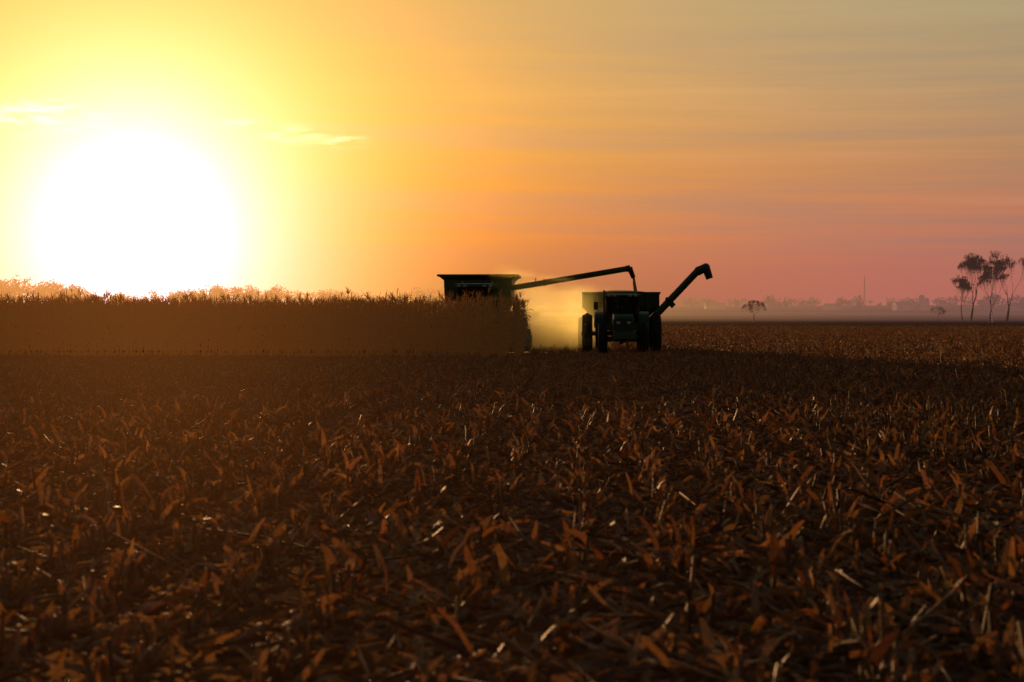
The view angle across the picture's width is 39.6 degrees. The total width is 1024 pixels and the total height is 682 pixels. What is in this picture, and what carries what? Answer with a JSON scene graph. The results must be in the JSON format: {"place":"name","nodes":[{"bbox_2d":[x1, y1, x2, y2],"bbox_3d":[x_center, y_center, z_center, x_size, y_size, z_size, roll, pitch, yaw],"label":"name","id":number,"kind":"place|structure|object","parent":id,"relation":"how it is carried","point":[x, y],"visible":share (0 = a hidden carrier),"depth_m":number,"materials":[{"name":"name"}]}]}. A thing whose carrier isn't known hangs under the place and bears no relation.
{"place":"outdoors","nodes":[
{"label":"outdoors","id":0,"kind":"place"},
{"bbox_2d":[0,303,1023,681],"bbox_3d":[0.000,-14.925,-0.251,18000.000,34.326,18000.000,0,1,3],"label":"field ground","id":1,"kind":"structure","parent":0,"point":[874,315],"depth_m":13.62,"materials":[{"name":"brown soil"}]},
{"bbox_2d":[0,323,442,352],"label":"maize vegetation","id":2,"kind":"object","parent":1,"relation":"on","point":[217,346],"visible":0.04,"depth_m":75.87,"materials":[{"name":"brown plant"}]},
{"bbox_2d":[0,286,542,357],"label":"corn crop","id":3,"kind":"object","parent":1,"relation":"on","point":[372,324],"visible":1,"depth_m":68.24,"materials":[{"name":"brown plant"}]},
{"bbox_2d":[0,323,1023,681],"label":"crop stubble","id":4,"kind":"object","parent":1,"relation":"on","point":[392,465],"visible":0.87,"depth_m":13.15,"materials":[{"name":"brown plant"}]},
{"bbox_2d":[0,274,1023,311],"bbox_3d":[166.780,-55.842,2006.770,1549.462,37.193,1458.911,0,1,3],"label":"treeline","id":5,"kind":"object","parent":1,"relation":"on","point":[55,288],"depth_m":1436.17,"materials":[{"name":"brown plant"}]},
{"bbox_2d":[433,265,636,350],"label":"combine harvester","id":6,"kind":"object","parent":1,"relation":"on","point":[455,284],"visible":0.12,"depth_m":81.85,"materials":[{"name":"metal"}]},
{"bbox_2d":[581,290,661,352],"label":"tractor","id":7,"kind":"object","parent":1,"relation":"on","point":[622,326],"visible":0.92,"depth_m":74.68,"materials":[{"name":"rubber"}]},
{"bbox_2d":[578,263,712,348],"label":"grain cart","id":8,"kind":"object","parent":1,"relation":"on","point":[589,299],"visible":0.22,"depth_m":80.18,"materials":[{"name":"metal"}]},
{"bbox_2d":[742,250,1023,322],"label":"bare trees","id":9,"kind":"object","parent":1,"relation":"on","point":[973,263],"visible":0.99,"depth_m":502.15,"materials":[{"name":"brown plant"}]},
{"bbox_2d":[0,0,1023,347],"label":"sky","id":10,"kind":"structure","parent":0,"point":[795,149],"materials":[{"name":"orange"}]},
{"bbox_2d":[705,269,1022,321],"bbox_3d":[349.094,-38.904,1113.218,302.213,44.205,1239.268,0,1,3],"label":"distant buildings","id":11,"kind":"structure","parent":0,"point":[923,301],"depth_m":1503.56,"materials":[{"name":"grey"}]}
]}

